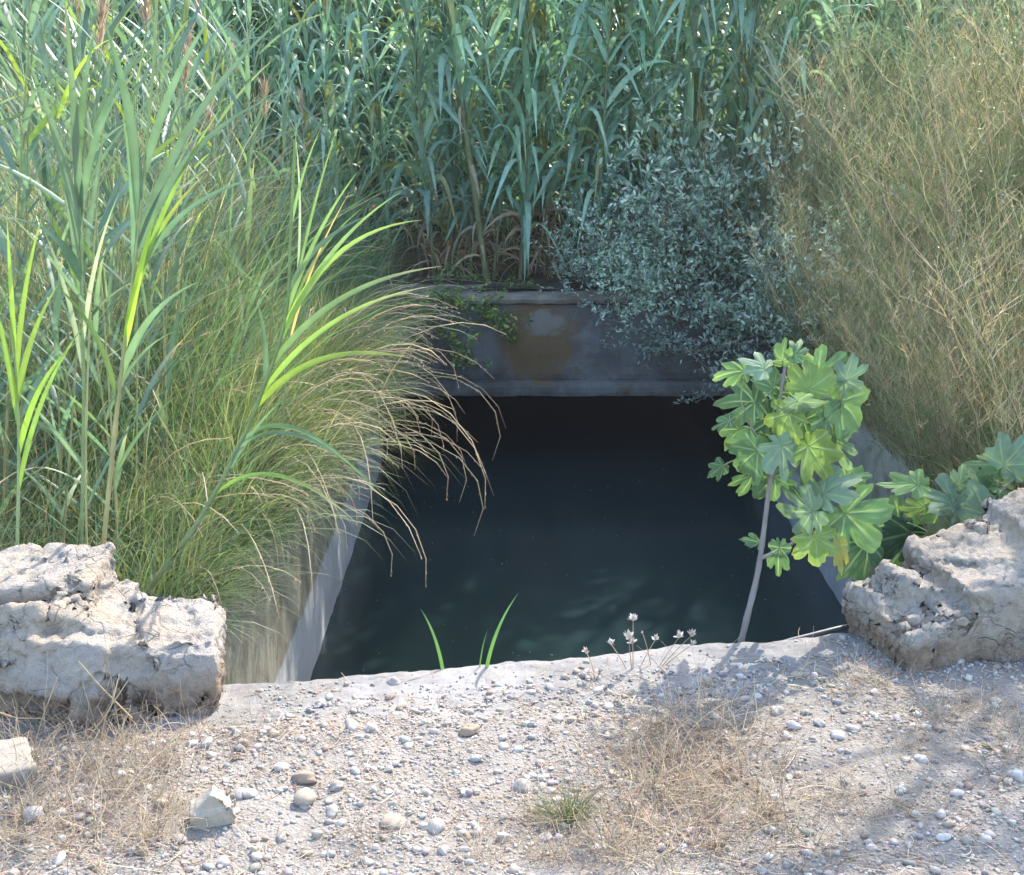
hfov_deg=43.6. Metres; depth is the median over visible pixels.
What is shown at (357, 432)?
grass tussock
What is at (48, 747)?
dry grass tuft
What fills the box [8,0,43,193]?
common reed
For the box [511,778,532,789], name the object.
pebble
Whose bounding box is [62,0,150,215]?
common reed
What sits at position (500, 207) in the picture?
giant reed
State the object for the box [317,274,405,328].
grass tussock
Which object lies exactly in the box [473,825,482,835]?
pebble
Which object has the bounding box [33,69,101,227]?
common reed
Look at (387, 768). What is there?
pebble
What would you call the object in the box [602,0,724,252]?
giant reed
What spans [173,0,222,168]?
giant reed
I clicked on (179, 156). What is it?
common reed
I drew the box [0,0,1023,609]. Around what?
grass
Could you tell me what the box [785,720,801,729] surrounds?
pebble
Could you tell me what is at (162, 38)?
giant reed
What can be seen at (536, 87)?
giant reed
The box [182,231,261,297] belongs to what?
grass tussock
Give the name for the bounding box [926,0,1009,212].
giant reed
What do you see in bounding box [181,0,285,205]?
giant reed
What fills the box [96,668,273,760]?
dry grass tuft
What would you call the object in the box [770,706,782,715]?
pebble
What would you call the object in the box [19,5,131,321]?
common reed
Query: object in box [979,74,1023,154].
dry shrub
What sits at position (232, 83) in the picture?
common reed
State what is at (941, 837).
pebble
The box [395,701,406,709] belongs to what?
pebble
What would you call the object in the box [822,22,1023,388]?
dry shrub
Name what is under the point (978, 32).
dry shrub
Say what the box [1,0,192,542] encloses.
common reed
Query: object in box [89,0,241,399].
common reed
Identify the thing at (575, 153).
giant reed
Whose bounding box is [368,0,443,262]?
giant reed
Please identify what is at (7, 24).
common reed
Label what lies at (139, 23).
giant reed
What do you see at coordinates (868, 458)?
channel wall
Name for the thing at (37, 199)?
common reed
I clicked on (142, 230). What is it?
common reed
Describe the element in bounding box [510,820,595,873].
dry grass tuft
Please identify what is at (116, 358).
common reed
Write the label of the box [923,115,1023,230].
dry shrub
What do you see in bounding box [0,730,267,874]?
dry grass tuft
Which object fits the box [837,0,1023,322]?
dry shrub
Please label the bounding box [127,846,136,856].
pebble
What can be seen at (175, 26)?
giant reed
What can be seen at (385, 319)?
grass tussock
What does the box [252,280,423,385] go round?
grass tussock
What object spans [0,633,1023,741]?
concrete edge
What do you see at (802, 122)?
dry shrub
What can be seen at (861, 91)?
dry shrub
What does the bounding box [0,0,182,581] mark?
common reed
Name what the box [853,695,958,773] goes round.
dry grass tuft
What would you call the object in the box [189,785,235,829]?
stone
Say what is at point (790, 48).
giant reed
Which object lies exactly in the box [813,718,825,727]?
pebble
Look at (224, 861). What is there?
pebble
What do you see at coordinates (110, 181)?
common reed
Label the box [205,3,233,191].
common reed
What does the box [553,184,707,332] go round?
silver shrub
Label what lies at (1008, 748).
dry grass tuft
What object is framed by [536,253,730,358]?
trailing branch
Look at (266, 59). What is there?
giant reed
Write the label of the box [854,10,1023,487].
dry shrub
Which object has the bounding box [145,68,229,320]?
common reed
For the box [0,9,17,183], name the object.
giant reed
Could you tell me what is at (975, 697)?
dry grass tuft
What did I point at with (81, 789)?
pebble
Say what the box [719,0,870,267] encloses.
giant reed
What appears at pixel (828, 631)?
pipe
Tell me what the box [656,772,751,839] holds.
dry grass tuft
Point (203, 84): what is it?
common reed
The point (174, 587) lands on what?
grass tussock
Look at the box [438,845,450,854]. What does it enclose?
pebble
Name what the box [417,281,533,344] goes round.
creeper
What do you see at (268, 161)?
common reed
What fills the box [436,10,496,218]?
giant reed
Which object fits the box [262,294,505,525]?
grass tussock
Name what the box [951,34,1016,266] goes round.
dry shrub
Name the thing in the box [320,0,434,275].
giant reed
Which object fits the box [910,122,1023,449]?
dry shrub
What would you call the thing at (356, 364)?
grass tussock
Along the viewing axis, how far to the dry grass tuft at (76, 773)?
2.86 m
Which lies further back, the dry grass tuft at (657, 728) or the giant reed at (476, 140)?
the giant reed at (476, 140)
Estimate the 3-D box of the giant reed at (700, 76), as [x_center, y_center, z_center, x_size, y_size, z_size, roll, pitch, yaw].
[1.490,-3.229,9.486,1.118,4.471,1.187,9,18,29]
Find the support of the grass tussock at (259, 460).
on the ground at (332, 760)
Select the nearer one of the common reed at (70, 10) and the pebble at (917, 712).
the pebble at (917, 712)
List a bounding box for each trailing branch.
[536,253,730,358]
[598,316,774,358]
[615,268,739,369]
[655,326,767,398]
[657,277,810,348]
[673,374,749,404]
[685,307,817,378]
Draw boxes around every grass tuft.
[0,627,201,800]
[0,666,242,756]
[0,669,106,765]
[0,693,204,843]
[0,693,233,840]
[0,696,112,800]
[0,697,105,741]
[0,729,128,863]
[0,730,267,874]
[0,739,107,873]
[2,707,235,854]
[39,687,155,742]
[50,728,145,786]
[84,699,187,763]
[91,772,224,872]
[94,705,227,787]
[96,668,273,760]
[112,766,233,840]
[178,669,328,762]
[273,760,461,874]
[386,803,546,874]
[458,752,619,854]
[468,700,757,874]
[484,749,738,874]
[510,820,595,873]
[514,772,615,838]
[519,797,635,874]
[536,663,777,840]
[540,727,794,874]
[562,701,718,793]
[574,672,825,823]
[575,683,748,797]
[584,709,826,844]
[598,641,815,781]
[619,677,913,855]
[622,698,698,743]
[639,626,905,789]
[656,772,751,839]
[666,800,770,866]
[716,756,840,847]
[721,743,943,874]
[734,732,921,840]
[756,733,960,866]
[782,640,916,707]
[801,634,944,714]
[850,669,1017,749]
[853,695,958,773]
[860,734,1023,870]
[912,645,1023,735]
[914,701,1023,787]
[926,673,1023,749]
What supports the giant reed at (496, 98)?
on the ground at (332, 760)
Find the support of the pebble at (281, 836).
on the ground at (332, 760)
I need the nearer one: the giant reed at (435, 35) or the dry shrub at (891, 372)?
the dry shrub at (891, 372)
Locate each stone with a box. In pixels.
[0,737,37,790]
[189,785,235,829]
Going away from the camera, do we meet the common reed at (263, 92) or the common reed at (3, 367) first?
the common reed at (3, 367)
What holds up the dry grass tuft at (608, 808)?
on the ground at (332, 760)
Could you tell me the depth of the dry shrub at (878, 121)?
8.53 m
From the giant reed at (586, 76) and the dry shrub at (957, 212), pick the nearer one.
the dry shrub at (957, 212)
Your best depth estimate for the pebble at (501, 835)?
2.75 m
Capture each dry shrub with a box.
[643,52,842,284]
[670,0,978,278]
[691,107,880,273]
[716,0,1019,274]
[726,132,903,346]
[743,0,996,255]
[747,1,1022,287]
[748,0,1023,372]
[756,58,950,271]
[757,212,948,395]
[761,139,992,347]
[767,214,892,364]
[773,0,1023,289]
[773,8,1005,316]
[778,249,940,407]
[782,0,1023,276]
[788,146,1021,404]
[788,240,936,393]
[790,115,975,277]
[795,209,935,355]
[805,45,1023,360]
[808,105,1018,390]
[808,209,1023,446]
[820,238,1016,466]
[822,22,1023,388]
[824,220,1022,479]
[834,154,1023,421]
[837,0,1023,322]
[837,269,1023,489]
[839,15,1023,415]
[840,0,1022,287]
[841,85,1022,384]
[841,315,1023,500]
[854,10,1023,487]
[868,0,1023,158]
[868,124,1023,387]
[871,90,1022,329]
[875,0,1023,204]
[877,200,1023,465]
[878,7,1022,310]
[879,24,1023,369]
[880,149,1023,487]
[881,280,1023,463]
[886,32,1023,162]
[889,81,1023,285]
[904,0,1023,133]
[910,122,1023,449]
[912,0,1023,153]
[915,73,1023,387]
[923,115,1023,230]
[925,0,1023,265]
[929,50,1014,257]
[935,0,1023,180]
[936,304,1023,482]
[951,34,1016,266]
[953,14,1023,191]
[958,1,1023,277]
[958,242,1023,490]
[968,129,1023,343]
[972,227,1023,267]
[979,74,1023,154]
[979,145,1023,282]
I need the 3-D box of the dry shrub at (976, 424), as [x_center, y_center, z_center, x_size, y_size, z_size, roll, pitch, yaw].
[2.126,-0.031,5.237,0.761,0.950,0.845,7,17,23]
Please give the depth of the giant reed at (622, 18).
9.78 m
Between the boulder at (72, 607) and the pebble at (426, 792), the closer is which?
the pebble at (426, 792)
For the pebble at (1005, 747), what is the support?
on the ground at (332, 760)
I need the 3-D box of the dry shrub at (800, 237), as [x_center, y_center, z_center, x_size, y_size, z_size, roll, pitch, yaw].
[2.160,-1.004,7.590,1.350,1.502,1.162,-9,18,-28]
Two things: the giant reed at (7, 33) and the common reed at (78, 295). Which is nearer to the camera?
the common reed at (78, 295)
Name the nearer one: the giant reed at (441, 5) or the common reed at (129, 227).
the common reed at (129, 227)
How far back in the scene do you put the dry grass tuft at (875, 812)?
2.83 m
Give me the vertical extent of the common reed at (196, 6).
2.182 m
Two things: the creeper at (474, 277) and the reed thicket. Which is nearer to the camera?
the creeper at (474, 277)
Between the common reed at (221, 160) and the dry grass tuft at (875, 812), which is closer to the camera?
the dry grass tuft at (875, 812)
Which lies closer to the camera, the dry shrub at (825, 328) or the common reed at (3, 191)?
the common reed at (3, 191)
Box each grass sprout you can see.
[421,610,443,668]
[479,594,517,666]
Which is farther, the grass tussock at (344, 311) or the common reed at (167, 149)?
the grass tussock at (344, 311)
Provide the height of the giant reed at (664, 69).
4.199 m
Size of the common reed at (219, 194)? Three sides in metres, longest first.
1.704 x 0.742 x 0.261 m
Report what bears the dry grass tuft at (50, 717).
on the ground at (332, 760)
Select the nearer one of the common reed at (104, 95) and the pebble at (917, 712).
the pebble at (917, 712)
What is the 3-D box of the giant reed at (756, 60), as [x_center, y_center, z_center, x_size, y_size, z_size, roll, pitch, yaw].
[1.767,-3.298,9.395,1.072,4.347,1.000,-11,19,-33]
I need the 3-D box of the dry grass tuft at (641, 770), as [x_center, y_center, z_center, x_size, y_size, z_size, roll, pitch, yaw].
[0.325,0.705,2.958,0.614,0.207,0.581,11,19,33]
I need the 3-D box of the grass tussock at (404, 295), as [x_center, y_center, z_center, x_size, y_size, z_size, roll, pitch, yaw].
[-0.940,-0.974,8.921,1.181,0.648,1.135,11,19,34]
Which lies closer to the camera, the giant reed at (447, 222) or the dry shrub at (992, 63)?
the dry shrub at (992, 63)
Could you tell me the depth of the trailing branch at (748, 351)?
8.67 m
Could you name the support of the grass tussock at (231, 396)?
on the ground at (332, 760)
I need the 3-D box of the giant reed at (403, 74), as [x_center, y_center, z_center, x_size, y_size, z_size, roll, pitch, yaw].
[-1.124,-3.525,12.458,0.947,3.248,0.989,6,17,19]
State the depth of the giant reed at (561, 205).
12.71 m
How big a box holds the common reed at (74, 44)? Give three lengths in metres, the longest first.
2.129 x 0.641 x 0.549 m
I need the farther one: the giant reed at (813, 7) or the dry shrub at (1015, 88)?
the giant reed at (813, 7)
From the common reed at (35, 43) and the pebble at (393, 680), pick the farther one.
the common reed at (35, 43)
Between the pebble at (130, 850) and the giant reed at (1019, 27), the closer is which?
the pebble at (130, 850)
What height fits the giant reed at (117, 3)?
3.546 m
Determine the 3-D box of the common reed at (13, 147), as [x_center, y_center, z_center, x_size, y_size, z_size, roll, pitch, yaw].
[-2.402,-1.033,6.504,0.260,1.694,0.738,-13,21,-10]
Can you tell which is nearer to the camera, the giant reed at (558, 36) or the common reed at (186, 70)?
the common reed at (186, 70)
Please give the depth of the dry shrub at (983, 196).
6.80 m
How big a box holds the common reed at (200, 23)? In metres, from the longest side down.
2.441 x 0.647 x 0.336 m
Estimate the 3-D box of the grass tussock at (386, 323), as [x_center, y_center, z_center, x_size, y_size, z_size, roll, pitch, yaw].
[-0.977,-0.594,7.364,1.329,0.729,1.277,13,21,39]
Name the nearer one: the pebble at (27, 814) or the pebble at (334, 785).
the pebble at (27, 814)
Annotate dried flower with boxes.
[583,647,602,678]
[608,613,658,668]
[641,629,696,665]
[740,664,769,693]
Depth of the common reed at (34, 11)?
3.83 m
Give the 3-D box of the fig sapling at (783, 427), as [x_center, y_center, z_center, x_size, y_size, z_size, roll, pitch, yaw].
[0.864,0.186,3.764,0.602,0.980,0.242,-2,16,-6]
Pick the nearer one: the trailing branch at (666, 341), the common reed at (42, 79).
the common reed at (42, 79)
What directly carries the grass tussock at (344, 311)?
on the ground at (332, 760)
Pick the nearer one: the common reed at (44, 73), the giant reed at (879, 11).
the common reed at (44, 73)
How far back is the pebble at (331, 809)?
2.84 m
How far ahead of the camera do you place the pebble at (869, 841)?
2.74 m
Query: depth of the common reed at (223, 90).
6.53 m
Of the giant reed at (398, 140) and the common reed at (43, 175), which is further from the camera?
the giant reed at (398, 140)
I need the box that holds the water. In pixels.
[310,396,847,680]
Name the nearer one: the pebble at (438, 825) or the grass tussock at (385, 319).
the pebble at (438, 825)
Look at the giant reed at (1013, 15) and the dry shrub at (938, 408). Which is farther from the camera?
the giant reed at (1013, 15)
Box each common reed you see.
[0,0,70,169]
[0,0,79,446]
[0,0,82,312]
[0,0,96,516]
[0,0,98,540]
[0,0,102,541]
[0,0,107,546]
[0,0,114,511]
[0,0,169,541]
[0,0,174,579]
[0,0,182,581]
[0,0,200,544]
[0,1,85,293]
[0,1,148,411]
[0,2,95,484]
[0,4,77,540]
[0,17,117,519]
[0,20,147,460]
[0,81,105,295]
[0,88,45,424]
[0,88,48,263]
[0,100,20,297]
[0,130,141,537]
[0,211,85,420]
[0,213,90,545]
[0,317,48,374]
[0,318,69,543]
[0,327,45,549]
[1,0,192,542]
[4,0,116,291]
[5,0,173,517]
[6,74,142,318]
[7,0,154,263]
[7,24,70,365]
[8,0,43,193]
[8,0,143,204]
[8,36,114,516]
[9,0,127,544]
[9,12,108,275]
[10,0,207,441]
[11,18,243,384]
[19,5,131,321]
[21,0,196,435]
[31,76,98,542]
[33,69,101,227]
[38,12,213,357]
[43,10,146,328]
[52,0,291,544]
[58,69,157,354]
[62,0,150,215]
[62,0,198,568]
[62,19,147,266]
[63,53,129,312]
[66,87,198,521]
[70,0,130,382]
[70,100,222,422]
[77,50,206,503]
[85,0,199,495]
[88,58,177,421]
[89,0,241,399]
[89,57,150,301]
[91,20,258,458]
[94,0,213,399]
[94,1,147,162]
[97,0,215,491]
[103,1,192,287]
[106,0,277,353]
[107,9,244,318]
[108,4,200,279]
[108,34,260,252]
[113,0,202,440]
[116,44,236,369]
[118,0,169,148]
[136,67,227,463]
[138,18,222,255]
[142,6,225,223]
[143,0,292,325]
[143,122,192,399]
[144,124,440,594]
[145,39,214,384]
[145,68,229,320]
[147,0,226,418]
[158,0,321,362]
[168,42,201,176]
[170,8,199,226]
[171,90,250,362]
[171,96,267,350]
[178,0,246,337]
[185,72,264,341]
[190,0,241,358]
[191,10,275,326]
[194,0,253,203]
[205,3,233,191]
[206,0,312,375]
[208,37,293,242]
[212,72,313,369]
[228,0,315,382]
[232,8,287,248]
[268,40,331,261]
[280,128,364,443]
[284,0,365,286]
[284,82,345,286]
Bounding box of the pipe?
[784,624,848,639]
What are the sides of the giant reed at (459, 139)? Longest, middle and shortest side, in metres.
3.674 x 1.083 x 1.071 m
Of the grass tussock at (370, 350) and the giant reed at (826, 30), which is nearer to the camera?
the grass tussock at (370, 350)
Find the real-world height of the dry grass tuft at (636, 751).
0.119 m
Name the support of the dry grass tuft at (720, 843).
on the ground at (332, 760)
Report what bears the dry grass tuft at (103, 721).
on the ground at (332, 760)
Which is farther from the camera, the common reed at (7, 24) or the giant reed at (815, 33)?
the giant reed at (815, 33)
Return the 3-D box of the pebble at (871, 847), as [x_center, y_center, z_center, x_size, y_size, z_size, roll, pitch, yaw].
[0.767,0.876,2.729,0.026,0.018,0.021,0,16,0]
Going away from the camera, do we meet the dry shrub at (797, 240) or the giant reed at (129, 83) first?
the dry shrub at (797, 240)
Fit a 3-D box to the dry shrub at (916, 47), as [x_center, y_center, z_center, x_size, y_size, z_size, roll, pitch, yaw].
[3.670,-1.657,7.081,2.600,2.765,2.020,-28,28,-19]
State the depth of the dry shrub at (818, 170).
8.86 m
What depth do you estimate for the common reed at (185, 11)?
5.22 m
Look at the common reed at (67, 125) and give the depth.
4.52 m
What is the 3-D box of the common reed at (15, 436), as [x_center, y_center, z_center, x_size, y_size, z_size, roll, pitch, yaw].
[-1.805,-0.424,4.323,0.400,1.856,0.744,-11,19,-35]
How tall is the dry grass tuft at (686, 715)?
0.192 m
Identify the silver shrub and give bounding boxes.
[529,165,686,285]
[529,224,637,287]
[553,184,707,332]
[560,134,769,285]
[585,34,832,289]
[586,147,794,371]
[661,222,843,368]
[667,196,897,329]
[726,234,873,349]
[756,185,959,346]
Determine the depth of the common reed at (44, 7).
6.14 m
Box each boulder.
[0,542,226,727]
[840,487,1023,672]
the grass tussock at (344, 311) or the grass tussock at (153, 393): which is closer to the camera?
the grass tussock at (153, 393)
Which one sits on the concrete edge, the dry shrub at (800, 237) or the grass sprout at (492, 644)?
the grass sprout at (492, 644)
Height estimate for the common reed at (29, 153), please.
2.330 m
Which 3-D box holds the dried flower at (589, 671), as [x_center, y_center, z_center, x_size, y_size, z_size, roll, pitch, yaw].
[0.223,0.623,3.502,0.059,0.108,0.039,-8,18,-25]
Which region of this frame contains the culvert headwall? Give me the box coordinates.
[374,284,903,452]
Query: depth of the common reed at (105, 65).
5.65 m
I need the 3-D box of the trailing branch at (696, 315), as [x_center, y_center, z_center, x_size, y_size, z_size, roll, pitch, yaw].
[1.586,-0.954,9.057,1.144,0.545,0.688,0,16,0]
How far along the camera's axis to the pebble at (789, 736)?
3.16 m
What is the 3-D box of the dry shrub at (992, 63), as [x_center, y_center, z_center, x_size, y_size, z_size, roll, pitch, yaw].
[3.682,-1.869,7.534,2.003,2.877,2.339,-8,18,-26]
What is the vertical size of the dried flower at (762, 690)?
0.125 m
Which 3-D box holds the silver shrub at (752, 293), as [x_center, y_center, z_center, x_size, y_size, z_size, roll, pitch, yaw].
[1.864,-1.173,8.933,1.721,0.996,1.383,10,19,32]
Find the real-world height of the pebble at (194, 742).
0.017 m
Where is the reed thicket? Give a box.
[0,0,1022,227]
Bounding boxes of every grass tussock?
[0,325,331,513]
[0,403,307,594]
[4,342,177,458]
[37,420,383,618]
[55,362,398,602]
[57,455,342,661]
[61,489,306,683]
[75,356,451,623]
[98,352,321,460]
[102,321,426,525]
[106,339,393,536]
[118,441,333,585]
[143,341,389,543]
[151,273,506,533]
[152,339,493,616]
[155,312,436,509]
[164,331,419,497]
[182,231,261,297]
[202,319,429,476]
[204,270,458,457]
[207,279,449,446]
[219,231,317,301]
[220,339,467,575]
[227,221,328,303]
[235,277,458,434]
[241,251,357,321]
[244,267,476,433]
[248,221,383,309]
[248,261,428,364]
[251,272,469,389]
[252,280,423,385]
[253,291,471,449]
[254,281,416,409]
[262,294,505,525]
[275,285,440,373]
[279,280,437,379]
[281,308,406,455]
[304,277,431,376]
[317,252,443,348]
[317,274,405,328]
[336,257,469,342]
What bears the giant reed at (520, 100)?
on the ground at (332, 760)
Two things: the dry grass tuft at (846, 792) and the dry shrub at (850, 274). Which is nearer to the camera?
the dry grass tuft at (846, 792)
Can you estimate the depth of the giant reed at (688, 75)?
9.28 m
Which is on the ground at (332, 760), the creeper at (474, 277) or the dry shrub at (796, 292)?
the dry shrub at (796, 292)
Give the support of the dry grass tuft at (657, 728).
on the ground at (332, 760)
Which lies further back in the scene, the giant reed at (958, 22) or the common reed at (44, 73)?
the giant reed at (958, 22)
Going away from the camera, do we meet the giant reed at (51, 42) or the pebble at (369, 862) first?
the pebble at (369, 862)
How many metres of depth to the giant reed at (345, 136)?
10.61 m
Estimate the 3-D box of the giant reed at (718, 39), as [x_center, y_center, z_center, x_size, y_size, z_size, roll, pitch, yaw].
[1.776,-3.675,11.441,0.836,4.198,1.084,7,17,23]
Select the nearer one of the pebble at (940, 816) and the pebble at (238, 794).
the pebble at (940, 816)
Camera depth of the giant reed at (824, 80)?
11.92 m
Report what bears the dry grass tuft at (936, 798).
on the ground at (332, 760)
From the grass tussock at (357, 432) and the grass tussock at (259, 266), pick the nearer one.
the grass tussock at (357, 432)
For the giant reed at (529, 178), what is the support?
on the ground at (332, 760)
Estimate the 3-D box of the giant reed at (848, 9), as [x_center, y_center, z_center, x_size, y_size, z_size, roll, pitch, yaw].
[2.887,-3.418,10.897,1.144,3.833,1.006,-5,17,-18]
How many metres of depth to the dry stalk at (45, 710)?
3.16 m
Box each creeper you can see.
[389,265,493,369]
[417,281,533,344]
[427,255,536,287]
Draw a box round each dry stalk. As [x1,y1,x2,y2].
[0,712,40,718]
[34,677,57,743]
[78,661,132,718]
[86,674,119,740]
[99,681,127,743]
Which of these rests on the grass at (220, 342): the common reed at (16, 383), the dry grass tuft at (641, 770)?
the common reed at (16, 383)
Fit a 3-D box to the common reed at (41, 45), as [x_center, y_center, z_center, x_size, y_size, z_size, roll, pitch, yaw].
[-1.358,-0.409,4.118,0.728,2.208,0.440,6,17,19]
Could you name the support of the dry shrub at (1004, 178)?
on the ground at (332, 760)
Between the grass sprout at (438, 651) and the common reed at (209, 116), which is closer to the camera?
the grass sprout at (438, 651)
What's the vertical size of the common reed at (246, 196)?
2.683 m
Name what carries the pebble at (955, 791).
on the ground at (332, 760)
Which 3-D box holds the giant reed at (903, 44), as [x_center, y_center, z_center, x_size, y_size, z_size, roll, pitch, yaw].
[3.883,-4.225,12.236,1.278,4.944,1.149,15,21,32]
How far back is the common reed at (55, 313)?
4.03 m
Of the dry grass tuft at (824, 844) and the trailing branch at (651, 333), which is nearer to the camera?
the dry grass tuft at (824, 844)
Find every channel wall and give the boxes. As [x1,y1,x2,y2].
[214,382,381,684]
[763,338,943,605]
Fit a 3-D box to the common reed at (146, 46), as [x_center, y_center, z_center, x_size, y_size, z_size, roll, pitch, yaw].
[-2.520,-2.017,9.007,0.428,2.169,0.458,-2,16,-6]
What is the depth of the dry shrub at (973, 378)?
4.99 m
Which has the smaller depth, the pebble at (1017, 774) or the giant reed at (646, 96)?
the pebble at (1017, 774)
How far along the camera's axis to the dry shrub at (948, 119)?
8.74 m
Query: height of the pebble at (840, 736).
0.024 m
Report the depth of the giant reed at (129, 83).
11.17 m
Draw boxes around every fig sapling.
[707,337,894,642]
[875,431,1023,566]
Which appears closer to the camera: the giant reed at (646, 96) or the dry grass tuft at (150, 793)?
the dry grass tuft at (150, 793)
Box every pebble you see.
[23,806,44,822]
[53,851,65,865]
[73,783,87,791]
[86,803,100,812]
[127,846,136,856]
[135,845,148,856]
[155,798,168,809]
[171,833,185,843]
[184,739,199,747]
[198,737,211,747]
[216,856,229,866]
[233,789,243,799]
[242,788,257,798]
[251,845,262,852]
[272,762,290,771]
[277,832,286,840]
[292,770,316,784]
[293,787,315,805]
[315,699,325,706]
[326,804,338,818]
[329,781,343,790]
[346,720,358,731]
[360,856,373,865]
[363,723,377,731]
[380,812,405,830]
[383,765,393,772]
[387,676,400,684]
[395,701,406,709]
[421,789,432,796]
[427,818,445,833]
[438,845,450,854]
[458,724,480,736]
[460,788,466,795]
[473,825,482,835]
[496,832,509,839]
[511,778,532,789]
[511,779,530,792]
[539,832,551,840]
[593,686,602,694]
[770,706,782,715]
[782,731,792,740]
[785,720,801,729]
[790,671,807,678]
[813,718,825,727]
[830,730,844,739]
[845,724,859,731]
[864,839,872,844]
[866,844,877,850]
[893,797,902,807]
[894,784,906,790]
[905,841,911,848]
[913,710,921,717]
[913,754,928,763]
[936,809,945,818]
[936,833,950,840]
[949,789,964,796]
[979,834,991,843]
[1002,745,1012,752]
[1006,769,1023,780]
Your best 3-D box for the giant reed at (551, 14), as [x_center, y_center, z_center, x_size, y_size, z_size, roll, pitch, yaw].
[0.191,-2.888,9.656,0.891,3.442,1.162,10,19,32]
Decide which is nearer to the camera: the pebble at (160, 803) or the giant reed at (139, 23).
the pebble at (160, 803)
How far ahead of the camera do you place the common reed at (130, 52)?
8.72 m
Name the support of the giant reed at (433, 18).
on the ground at (332, 760)
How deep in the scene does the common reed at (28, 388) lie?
4.22 m
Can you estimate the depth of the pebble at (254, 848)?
2.71 m
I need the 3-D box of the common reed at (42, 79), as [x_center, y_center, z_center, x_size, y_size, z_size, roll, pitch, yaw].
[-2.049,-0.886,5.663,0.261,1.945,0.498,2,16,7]
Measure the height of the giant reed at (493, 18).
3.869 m
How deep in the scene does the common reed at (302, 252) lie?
4.08 m
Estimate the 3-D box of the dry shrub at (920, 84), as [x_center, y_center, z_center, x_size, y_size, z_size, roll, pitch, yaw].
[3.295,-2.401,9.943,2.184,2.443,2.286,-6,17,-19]
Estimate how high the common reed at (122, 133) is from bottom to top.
2.077 m
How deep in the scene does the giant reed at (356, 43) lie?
11.30 m
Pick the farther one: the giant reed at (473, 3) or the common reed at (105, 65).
the giant reed at (473, 3)
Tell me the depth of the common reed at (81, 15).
5.27 m
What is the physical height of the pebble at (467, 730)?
0.033 m
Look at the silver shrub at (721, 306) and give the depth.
8.92 m
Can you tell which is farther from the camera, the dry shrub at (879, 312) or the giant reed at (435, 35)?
the giant reed at (435, 35)
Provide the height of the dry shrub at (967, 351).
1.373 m
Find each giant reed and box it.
[0,0,55,185]
[0,0,67,189]
[0,1,74,160]
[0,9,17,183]
[2,0,55,162]
[3,0,113,189]
[32,0,110,186]
[37,4,143,157]
[41,0,92,154]
[55,0,132,145]
[92,0,147,210]
[113,0,205,143]
[116,0,189,152]
[119,1,203,168]
[123,0,227,228]
[123,2,244,185]
[127,0,269,203]
[164,0,246,203]
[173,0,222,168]
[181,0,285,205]
[183,0,272,189]
[201,0,277,207]
[232,0,299,225]
[240,0,359,242]
[244,0,330,232]
[246,0,321,237]
[272,0,367,235]
[286,0,386,223]
[297,0,395,225]
[302,0,382,241]
[314,0,386,262]
[319,0,385,250]
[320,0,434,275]
[334,0,394,228]
[352,0,462,276]
[356,0,456,264]
[357,0,490,282]
[359,0,438,230]
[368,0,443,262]
[381,0,440,224]
[381,0,526,281]
[387,0,509,279]
[392,0,513,279]
[393,0,462,245]
[397,0,516,277]
[410,0,511,275]
[422,0,536,276]
[426,5,488,258]
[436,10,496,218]
[447,0,557,278]
[467,0,522,265]
[472,0,521,247]
[474,2,510,226]
[475,0,593,278]
[478,6,552,244]
[480,0,599,281]
[489,0,588,273]
[490,0,606,277]
[490,5,596,259]
[498,10,606,277]
[503,27,568,228]
[508,0,599,234]
[510,0,604,257]
[529,0,589,228]
[531,0,626,275]
[537,0,672,274]
[547,0,615,261]
[548,0,639,273]
[552,0,606,241]
[567,0,613,226]
[571,0,649,248]
[571,0,675,261]
[581,0,678,264]
[587,0,673,262]
[596,0,655,236]
[597,0,678,246]
[597,0,707,266]
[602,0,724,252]
[613,7,667,219]
[616,2,666,193]
[619,0,766,282]
[630,9,728,255]
[632,0,746,268]
[636,0,706,222]
[641,7,726,248]
[647,0,756,259]
[649,0,787,275]
[655,24,728,231]
[663,0,788,274]
[667,0,768,260]
[679,0,777,278]
[681,26,733,211]
[693,0,791,272]
[704,7,795,182]
[719,0,783,236]
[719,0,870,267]
[727,0,849,276]
[742,0,866,276]
[748,0,863,249]
[753,0,852,268]
[760,0,864,262]
[765,0,857,245]
[765,1,854,242]
[768,6,851,215]
[774,8,838,223]
[797,0,871,225]
[805,0,907,256]
[828,0,913,237]
[829,0,954,260]
[853,0,953,168]
[856,0,1001,171]
[881,0,932,182]
[885,0,952,219]
[894,0,962,190]
[900,0,993,212]
[905,0,1023,190]
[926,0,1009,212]
[938,0,983,200]
[956,0,1020,170]
[976,0,1023,115]
[979,0,1022,118]
[989,22,1023,214]
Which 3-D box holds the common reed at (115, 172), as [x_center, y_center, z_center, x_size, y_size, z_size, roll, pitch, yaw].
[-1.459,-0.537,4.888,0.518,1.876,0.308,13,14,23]
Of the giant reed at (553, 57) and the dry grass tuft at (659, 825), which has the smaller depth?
the dry grass tuft at (659, 825)
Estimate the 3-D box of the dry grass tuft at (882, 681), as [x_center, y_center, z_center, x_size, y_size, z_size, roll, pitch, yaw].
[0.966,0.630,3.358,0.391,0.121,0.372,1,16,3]
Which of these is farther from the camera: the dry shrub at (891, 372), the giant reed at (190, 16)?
the giant reed at (190, 16)
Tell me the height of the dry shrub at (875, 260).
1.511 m
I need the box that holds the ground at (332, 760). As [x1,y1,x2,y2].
[0,98,1023,874]
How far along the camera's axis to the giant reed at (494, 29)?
9.73 m
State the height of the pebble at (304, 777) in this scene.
0.041 m
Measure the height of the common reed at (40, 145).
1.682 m
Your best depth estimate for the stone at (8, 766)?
2.94 m
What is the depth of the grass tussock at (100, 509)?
4.43 m

